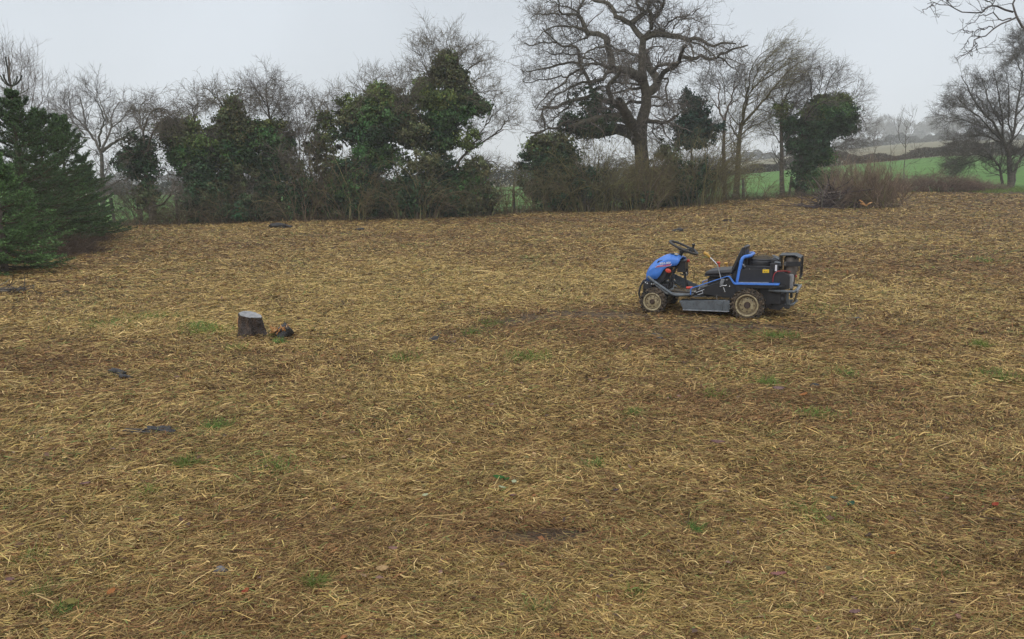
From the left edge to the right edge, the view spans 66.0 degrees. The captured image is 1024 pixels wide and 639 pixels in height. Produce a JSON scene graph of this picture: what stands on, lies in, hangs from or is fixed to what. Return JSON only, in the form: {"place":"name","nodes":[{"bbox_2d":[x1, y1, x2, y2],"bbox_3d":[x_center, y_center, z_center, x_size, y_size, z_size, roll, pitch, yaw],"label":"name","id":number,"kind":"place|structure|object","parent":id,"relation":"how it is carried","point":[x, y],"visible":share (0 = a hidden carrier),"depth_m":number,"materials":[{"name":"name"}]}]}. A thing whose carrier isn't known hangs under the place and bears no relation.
{"place":"outdoors","nodes":[
{"label":"outdoors","id":0,"kind":"place"},
{"bbox_2d":[0,190,1023,638],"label":"mown ground","id":1,"kind":"structure","parent":0,"point":[580,314],"depth_m":7.96,"materials":[{"name":"brown plant"}]},
{"bbox_2d":[0,275,68,294],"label":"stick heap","id":2,"kind":"object","parent":1,"relation":"on","point":[8,289],"visible":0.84,"depth_m":11.77,"materials":[{"name":"brown plant"}]},
{"bbox_2d":[0,152,75,275],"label":"spruce tree","id":3,"kind":"object","parent":1,"relation":"on","point":[8,253],"visible":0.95,"depth_m":14.52,"materials":[{"name":"green plant"}]},
{"bbox_2d":[0,19,79,160],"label":"bare tree","id":4,"kind":"object","parent":1,"relation":"on","point":[27,78],"visible":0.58,"depth_m":26.00,"materials":[{"name":"brown plant"}]},
{"bbox_2d":[0,57,105,247],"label":"spruce tree","id":5,"kind":"object","parent":1,"relation":"on","point":[14,118],"visible":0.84,"depth_m":17.69,"materials":[{"name":"green plant"}]},
{"bbox_2d":[1,106,122,243],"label":"spruce tree","id":6,"kind":"object","parent":1,"relation":"on","point":[44,120],"visible":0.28,"depth_m":20.06,"materials":[{"name":"green plant"}]},
{"bbox_2d":[12,229,116,258],"bbox_3d":[-10.274,-1.519,18.068,1.833,1.276,3.022,0,10,0],"label":"bramble patch","id":7,"kind":"object","parent":1,"relation":"on","point":[71,247],"visible":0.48,"depth_m":18.02,"materials":[{"name":"brown plant"}]},
{"bbox_2d":[28,112,137,235],"bbox_3d":[-12.311,-3.875,21.827,3.256,3.661,2.951,-3,10,-18],"label":"spruce tree","id":8,"kind":"object","parent":1,"relation":"on","point":[66,125],"visible":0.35,"depth_m":21.86,"materials":[{"name":"green plant"}]},
{"bbox_2d":[61,224,132,241],"bbox_3d":[-11.822,-2.214,21.948,1.713,1.119,3.322,0,10,0],"label":"bramble patch","id":9,"kind":"object","parent":1,"relation":"on","point":[104,238],"visible":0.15,"depth_m":22.36,"materials":[{"name":"brown plant"}]},
{"bbox_2d":[67,153,127,228],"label":"spruce tree","id":10,"kind":"object","parent":1,"relation":"on","point":[90,178],"visible":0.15,"depth_m":24.59,"materials":[{"name":"green plant"}]},
{"bbox_2d":[108,368,126,375],"bbox_3d":[-3.443,0.458,6.854,0.226,0.080,0.106,3,10,17],"label":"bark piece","id":11,"kind":"object","parent":1,"relation":"on","point":[115,370],"visible":0.61,"depth_m":6.82,"materials":[{"name":"grey wood"}]},
{"bbox_2d":[119,374,131,379],"bbox_3d":[-3.277,0.496,6.690,0.137,0.079,0.091,8,13,39],"label":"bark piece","id":12,"kind":"object","parent":1,"relation":"on","point":[123,375],"visible":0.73,"depth_m":6.66,"materials":[{"name":"grey wood"}]},
{"bbox_2d":[121,428,147,435],"bbox_3d":[-2.471,0.750,5.231,0.252,0.056,0.089,0,10,3],"label":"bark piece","id":13,"kind":"object","parent":1,"relation":"on","point":[137,429],"visible":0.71,"depth_m":5.21,"materials":[{"name":"brown wood"}]},
{"bbox_2d":[144,425,177,434],"bbox_3d":[-2.302,0.743,5.230,0.290,0.068,0.104,0,10,3],"label":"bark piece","id":14,"kind":"object","parent":1,"relation":"on","point":[154,429],"visible":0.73,"depth_m":5.22,"materials":[{"name":"grey wood"}]},
{"bbox_2d":[142,182,229,224],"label":"bramble thicket","id":15,"kind":"object","parent":1,"relation":"on","point":[179,211],"visible":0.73,"depth_m":30.69,"materials":[{"name":"brown plant"}]},
{"bbox_2d":[213,566,227,575],"bbox_3d":[-1.242,1.073,3.356,0.063,0.050,0.052,-6,12,-31],"label":"stone","id":16,"kind":"object","parent":1,"relation":"on","point":[218,567],"visible":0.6,"depth_m":3.34,"materials":[{"name":"grey stone"}]},
{"bbox_2d":[180,174,297,223],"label":"bramble thicket","id":17,"kind":"object","parent":1,"relation":"on","point":[247,206],"visible":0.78,"depth_m":31.09,"materials":[{"name":"green plant"}]},
{"bbox_2d":[237,311,266,338],"bbox_3d":[-2.805,0.072,8.540,0.375,0.307,0.363,0,10,0],"label":"tree stump","id":18,"kind":"object","parent":1,"relation":"on","point":[250,323],"visible":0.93,"depth_m":8.49,"materials":[{"name":"brown wood"}]},
{"bbox_2d":[268,330,275,338],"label":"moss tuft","id":19,"kind":"object","parent":1,"relation":"on","point":[271,335],"visible":0.33,"depth_m":8.47,"materials":[{"name":"plant"}]},
{"bbox_2d":[268,222,291,227],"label":"mole hill","id":20,"kind":"structure","parent":1,"relation":"on","point":[279,225],"depth_m":27.66,"materials":[{"name":"black soil"}]},
{"bbox_2d":[269,322,294,338],"bbox_3d":[-2.452,0.129,8.437,0.261,0.206,0.212,0,10,0],"label":"wood chunk","id":21,"kind":"object","parent":1,"relation":"on","point":[285,330],"visible":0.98,"depth_m":8.36,"materials":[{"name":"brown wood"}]},
{"bbox_2d":[256,147,335,220],"bbox_3d":[-8.562,-5.385,31.476,3.901,3.076,4.773,0,10,0],"label":"hazel shrub","id":22,"kind":"object","parent":1,"relation":"on","point":[292,197],"visible":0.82,"depth_m":31.87,"materials":[{"name":"green plant"}]},
{"bbox_2d":[276,108,371,219],"bbox_3d":[-8.379,-6.483,33.160,3.724,4.889,7.043,-7,12,-35],"label":"hazel shrub","id":23,"kind":"object","parent":1,"relation":"on","point":[321,148],"visible":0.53,"depth_m":32.36,"materials":[{"name":"green plant"}]},
{"bbox_2d":[303,137,398,220],"bbox_3d":[-6.722,-5.878,32.907,4.309,3.626,4.749,0,10,0],"label":"elder shrub","id":24,"kind":"object","parent":1,"relation":"on","point":[340,197],"visible":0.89,"depth_m":32.05,"materials":[{"name":"green plant"}]},
{"bbox_2d":[308,56,435,219],"bbox_3d":[-5.995,-7.387,32.682,6.064,7.337,4.660,0,10,0],"label":"ivy tree","id":25,"kind":"object","parent":1,"relation":"on","point":[378,117],"visible":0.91,"depth_m":32.15,"materials":[{"name":"green plant"}]},
{"bbox_2d":[354,140,476,219],"bbox_3d":[-4.342,-5.656,32.508,5.387,3.452,5.176,4,11,24],"label":"elder shrub","id":26,"kind":"object","parent":1,"relation":"on","point":[413,199],"visible":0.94,"depth_m":32.42,"materials":[{"name":"green plant"}]},
{"bbox_2d":[428,336,438,343],"bbox_3d":[-0.825,0.219,8.228,0.126,0.095,0.105,3,10,16],"label":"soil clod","id":27,"kind":"object","parent":1,"relation":"on","point":[435,338],"visible":0.62,"depth_m":8.21,"materials":[{"name":"grey soil"}]},
{"bbox_2d":[393,7,529,217],"bbox_3d":[-2.269,-8.331,33.706,6.083,9.281,5.488,0,10,0],"label":"ivy tree","id":28,"kind":"object","parent":1,"relation":"on","point":[452,104],"visible":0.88,"depth_m":33.01,"materials":[{"name":"green plant"}]},
{"bbox_2d":[106,172,825,226],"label":"undergrowth","id":29,"kind":"object","parent":1,"relation":"on","point":[130,222],"visible":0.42,"depth_m":32.83,"materials":[{"name":"brown plant"}]},
{"bbox_2d":[429,153,519,217],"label":"elder shrub","id":30,"kind":"object","parent":1,"relation":"on","point":[486,196],"visible":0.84,"depth_m":33.65,"materials":[{"name":"green plant"}]},
{"bbox_2d":[0,191,1023,638],"bbox_3d":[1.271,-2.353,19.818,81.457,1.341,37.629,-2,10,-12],"label":"straw","id":31,"kind":"object","parent":1,"relation":"on","point":[224,609],"visible":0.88,"depth_m":5.00,"materials":[{"name":"beige plant"}]},
{"bbox_2d":[5,577,14,580],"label":"fallen leaf","id":32,"kind":"object","parent":31,"relation":"on","point":[9,578],"visible":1,"depth_m":3.22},
{"bbox_2d":[65,597,77,603],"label":"fallen leaf","id":33,"kind":"object","parent":31,"relation":"on","point":[71,600],"visible":1,"depth_m":3.05,"materials":[{"name":"yellow plant"}]},
{"bbox_2d":[107,587,114,594],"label":"fallen leaf","id":34,"kind":"object","parent":31,"relation":"on","point":[111,590],"visible":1,"depth_m":3.13,"materials":[{"name":"orange plant"}]},
{"bbox_2d":[376,565,388,570],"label":"fallen leaf","id":35,"kind":"object","parent":31,"relation":"on","point":[382,567],"visible":1,"depth_m":3.32,"materials":[{"name":"beige plant"}]},
{"bbox_2d":[493,475,504,478],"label":"fallen leaf","id":36,"kind":"object","parent":31,"relation":"on","point":[500,477],"visible":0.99,"depth_m":4.38,"materials":[{"name":"green plant"}]},
{"bbox_2d":[710,439,724,442],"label":"fallen leaf","id":37,"kind":"object","parent":31,"relation":"on","point":[715,441],"visible":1,"depth_m":4.88,"materials":[{"name":"plant"}]},
{"bbox_2d":[770,571,786,574],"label":"fallen leaf","id":38,"kind":"object","parent":31,"relation":"on","point":[779,573],"visible":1,"depth_m":3.28,"materials":[{"name":"plant"}]},
{"bbox_2d":[772,386,784,388],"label":"fallen leaf","id":39,"kind":"object","parent":31,"relation":"on","point":[778,387],"visible":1,"depth_m":6.20,"materials":[{"name":"plant"}]},
{"bbox_2d":[849,609,860,612],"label":"fallen leaf","id":40,"kind":"object","parent":31,"relation":"on","point":[855,611],"visible":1,"depth_m":2.98,"materials":[{"name":"plant"}]},
{"bbox_2d":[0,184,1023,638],"bbox_3d":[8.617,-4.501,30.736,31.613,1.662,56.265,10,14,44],"label":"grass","id":41,"kind":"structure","parent":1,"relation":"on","point":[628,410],"depth_m":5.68,"materials":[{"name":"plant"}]},
{"bbox_2d":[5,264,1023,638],"bbox_3d":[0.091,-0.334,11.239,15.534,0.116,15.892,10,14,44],"label":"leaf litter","id":42,"kind":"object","parent":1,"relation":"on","point":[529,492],"visible":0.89,"depth_m":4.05,"materials":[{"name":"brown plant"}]},
{"bbox_2d":[486,158,561,214],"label":"hawthorn shrub","id":43,"kind":"object","parent":1,"relation":"on","point":[530,198],"visible":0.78,"depth_m":35.25,"materials":[{"name":"brown plant"}]},
{"bbox_2d":[490,130,609,212],"bbox_3d":[1.437,-6.789,35.955,5.883,3.888,5.367,0,10,0],"label":"ivy shrub","id":44,"kind":"object","parent":1,"relation":"on","point":[537,149],"visible":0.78,"depth_m":35.80,"materials":[{"name":"green plant"}]},
{"bbox_2d":[514,118,664,211],"bbox_3d":[3.571,-7.003,36.395,7.165,4.566,6.372,0,10,0],"label":"hawthorn shrub","id":45,"kind":"object","parent":1,"relation":"on","point":[590,200],"visible":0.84,"depth_m":35.87,"materials":[{"name":"brown plant"}]},
{"bbox_2d":[500,0,764,207],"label":"oak tree","id":46,"kind":"object","parent":1,"relation":"on","point":[598,112],"visible":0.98,"depth_m":36.43,"materials":[{"name":"brown plant"}]},
{"bbox_2d":[592,134,689,210],"bbox_3d":[5.927,-6.773,36.145,4.801,3.666,4.789,0,10,0],"label":"hawthorn shrub","id":47,"kind":"object","parent":1,"relation":"on","point":[650,197],"visible":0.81,"depth_m":35.81,"materials":[{"name":"brown plant"}]},
{"bbox_2d":[672,228,683,231],"bbox_3d":[5.018,-2.690,23.878,0.397,0.168,0.259,0,10,0],"label":"soil clod","id":48,"kind":"object","parent":1,"relation":"on","point":[678,229],"visible":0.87,"depth_m":23.79,"materials":[{"name":"soil"}]},
{"bbox_2d":[615,118,767,207],"bbox_3d":[8.489,-7.367,37.443,7.616,4.543,5.713,0,10,0],"label":"hawthorn shrub","id":49,"kind":"object","parent":1,"relation":"on","point":[696,182],"visible":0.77,"depth_m":36.89,"materials":[{"name":"brown plant"}]},
{"bbox_2d":[638,240,803,319],"bbox_3d":[2.642,-0.524,10.037,1.958,0.932,0.934,4,11,24],"label":"ride on mower","id":50,"kind":"object","parent":1,"relation":"on","point":[752,285],"visible":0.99,"depth_m":9.72,"materials":[{"name":"metal"}]},
{"bbox_2d":[808,383,820,389],"bbox_3d":[2.445,0.544,6.378,0.100,0.066,0.076,0,10,0],"label":"soil clod","id":51,"kind":"object","parent":1,"relation":"on","point":[814,386],"visible":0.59,"depth_m":6.35,"materials":[{"name":"soil"}]},
{"bbox_2d":[791,158,863,195],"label":"hawthorn shrub","id":52,"kind":"object","parent":1,"relation":"on","point":[812,180],"visible":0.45,"depth_m":41.14,"materials":[{"name":"brown plant"}]},
{"bbox_2d":[828,367,833,388],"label":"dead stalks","id":53,"kind":"object","parent":1,"relation":"on","point":[832,382],"visible":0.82,"depth_m":6.33,"materials":[{"name":"beige plant"}]},
{"bbox_2d":[779,148,927,208],"bbox_3d":[14.549,-5.962,33.191,5.004,2.585,4.631,-6,12,-31],"label":"brush pile","id":54,"kind":"object","parent":1,"relation":"on","point":[872,191],"visible":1,"depth_m":32.95,"materials":[{"name":"brown plant"}]},
{"bbox_2d":[884,165,997,193],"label":"bramble patch","id":55,"kind":"object","parent":1,"relation":"on","point":[944,183],"visible":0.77,"depth_m":42.74,"materials":[{"name":"brown plant"}]},
{"bbox_2d":[913,0,1023,59],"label":"walnut tree","id":56,"kind":"object","parent":1,"relation":"on","point":[1004,9],"visible":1,"depth_m":14.16,"materials":[{"name":"brown plant"}]},
{"bbox_2d":[967,177,1015,189],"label":"dead grass clump","id":57,"kind":"object","parent":1,"relation":"on","point":[1000,186],"visible":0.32,"depth_m":43.84,"materials":[{"name":"brown plant"}]},
{"bbox_2d":[0,0,1023,183],"label":"sky","id":58,"kind":"structure","parent":0,"point":[907,53],"materials":[{"name":"white"}]},
{"bbox_2d":[1,155,1023,225],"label":"green field","id":59,"kind":"structure","parent":0,"point":[919,164],"depth_m":63.90,"materials":[{"name":"green plant"}]},
{"bbox_2d":[38,65,155,209],"bbox_3d":[-17.447,-7.429,33.240,6.332,6.885,5.903,0,10,0],"label":"ash tree","id":60,"kind":"object","parent":59,"relation":"on","point":[84,125],"visible":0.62,"depth_m":33.26,"materials":[{"name":"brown plant"}]},
{"bbox_2d":[87,81,197,223],"bbox_3d":[-14.203,-6.327,30.392,5.585,5.823,5.568,0,10,0],"label":"hawthorn tree","id":61,"kind":"object","parent":59,"relation":"on","point":[138,159],"visible":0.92,"depth_m":30.29,"materials":[{"name":"green plant"}]},
{"bbox_2d":[107,171,180,223],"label":"hawthorn shrub","id":62,"kind":"object","parent":59,"relation":"on","point":[160,199],"visible":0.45,"depth_m":30.86,"materials":[{"name":"brown plant"}]},
{"bbox_2d":[123,77,238,219],"bbox_3d":[-12.715,-6.645,31.198,4.357,5.985,5.783,-6,11,-29],"label":"ivy tree","id":63,"kind":"object","parent":59,"relation":"on","point":[196,139],"visible":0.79,"depth_m":30.98,"materials":[{"name":"green plant"}]},
{"bbox_2d":[182,66,279,203],"bbox_3d":[-11.379,-6.940,32.171,3.696,6.487,5.120,-4,11,-23],"label":"ivy tree","id":64,"kind":"object","parent":59,"relation":"on","point":[241,152],"visible":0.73,"depth_m":31.57,"materials":[{"name":"green plant"}]},
{"bbox_2d":[226,53,315,219],"bbox_3d":[-9.602,-7.261,32.485,3.585,7.160,5.647,-3,10,-15],"label":"ivy tree","id":65,"kind":"object","parent":59,"relation":"on","point":[271,124],"visible":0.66,"depth_m":31.93,"materials":[{"name":"green plant"}]},
{"bbox_2d":[254,80,342,212],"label":"hazel tree","id":66,"kind":"object","parent":59,"relation":"on","point":[297,155],"visible":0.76,"depth_m":31.73,"materials":[{"name":"green plant"}]},
{"bbox_2d":[109,177,834,223],"bbox_3d":[0.791,-5.680,36.827,35.175,2.260,0.920,-4,11,-20],"label":"wire fence","id":67,"kind":"object","parent":59,"relation":"on","point":[743,191],"visible":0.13,"depth_m":36.65,"materials":[{"name":"grey metal"}]},
{"bbox_2d":[667,85,727,169],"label":"holly tree","id":68,"kind":"object","parent":59,"relation":"on","point":[699,113],"visible":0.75,"depth_m":39.07,"materials":[{"name":"green plant"}]},
{"bbox_2d":[685,44,768,198],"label":"maple tree","id":69,"kind":"object","parent":59,"relation":"on","point":[724,80],"visible":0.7,"depth_m":39.94,"materials":[{"name":"brown plant"}]},
{"bbox_2d":[719,164,792,198],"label":"hawthorn shrub","id":70,"kind":"object","parent":59,"relation":"on","point":[766,189],"visible":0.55,"depth_m":40.67,"materials":[{"name":"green plant"}]},
{"bbox_2d":[712,18,830,196],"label":"willow tree","id":71,"kind":"object","parent":59,"relation":"on","point":[770,69],"visible":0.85,"depth_m":40.23,"materials":[{"name":"brown plant"}]},
{"bbox_2d":[744,40,831,195],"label":"alder tree","id":72,"kind":"object","parent":59,"relation":"on","point":[786,139],"visible":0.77,"depth_m":40.76,"materials":[{"name":"brown plant"}]},
{"bbox_2d":[633,139,1023,177],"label":"hedgerow","id":73,"kind":"object","parent":59,"relation":"on","point":[926,151],"visible":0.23,"depth_m":94.29,"materials":[{"name":"green plant"}]},
{"bbox_2d":[775,46,885,195],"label":"ivy tree","id":74,"kind":"object","parent":59,"relation":"on","point":[827,117],"visible":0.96,"depth_m":40.45,"materials":[{"name":"green plant"}]},
{"bbox_2d":[867,124,896,170],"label":"birch sapling","id":75,"kind":"object","parent":59,"relation":"on","point":[891,154],"visible":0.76,"depth_m":44.15,"materials":[{"name":"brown plant"}]},
{"bbox_2d":[889,104,922,177],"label":"ash sapling","id":76,"kind":"object","parent":59,"relation":"on","point":[898,125],"visible":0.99,"depth_m":43.48,"materials":[{"name":"grey plant"}]},
{"bbox_2d":[923,18,1023,187],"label":"field maple","id":77,"kind":"object","parent":59,"relation":"on","point":[1010,166],"visible":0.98,"depth_m":44.18,"materials":[{"name":"brown plant"}]},
{"bbox_2d":[41,140,1023,194],"bbox_3d":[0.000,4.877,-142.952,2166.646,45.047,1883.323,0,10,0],"label":"hill","id":78,"kind":"structure","parent":0,"point":[899,149],"depth_m":184.52,"materials":[{"name":"green plant"}]},
{"bbox_2d":[10,168,629,194],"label":"hedgerow","id":79,"kind":"object","parent":78,"relation":"on","point":[498,183],"visible":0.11,"depth_m":94.82,"materials":[{"name":"brown plant"}]},
{"bbox_2d":[27,156,634,186],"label":"hedgerow","id":80,"kind":"object","parent":78,"relation":"on","point":[161,181],"visible":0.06,"depth_m":289.83,"materials":[{"name":"brown plant"}]},
{"bbox_2d":[693,128,1023,165],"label":"hedgerow","id":81,"kind":"object","parent":78,"relation":"on","point":[927,138],"visible":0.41,"depth_m":294.73,"materials":[{"name":"green plant"}]},
{"bbox_2d":[862,113,891,138],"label":"tree","id":82,"kind":"object","parent":78,"relation":"on","point":[879,127],"visible":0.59,"depth_m":544.20,"materials":[{"name":"grey plant"}]},
{"bbox_2d":[880,113,902,135],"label":"tree","id":83,"kind":"object","parent":78,"relation":"on","point":[892,127],"visible":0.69,"depth_m":557.19,"materials":[{"name":"grey plant"}]},
{"bbox_2d":[897,117,912,133],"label":"tree","id":84,"kind":"object","parent":78,"relation":"on","point":[904,127],"visible":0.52,"depth_m":575.76,"materials":[{"name":"grey plant"}]},
{"bbox_2d":[913,121,932,134],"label":"tree","id":85,"kind":"object","parent":78,"relation":"on","point":[919,127],"visible":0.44,"depth_m":582.70,"materials":[{"name":"grey plant"}]},
{"bbox_2d":[854,126,1001,146],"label":"hedgerow","id":86,"kind":"object","parent":78,"relation":"on","point":[921,134],"visible":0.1,"depth_m":508.65,"materials":[{"name":"grey plant"}]},
{"bbox_2d":[920,111,950,133],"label":"tree","id":87,"kind":"object","parent":78,"relation":"on","point":[929,128],"visible":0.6,"depth_m":521.31,"materials":[{"name":"grey plant"}]},
{"bbox_2d":[943,112,964,130],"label":"tree","id":88,"kind":"object","parent":78,"relation":"on","point":[954,126],"visible":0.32,"depth_m":532.68,"materials":[{"name":"grey plant"}]}
]}

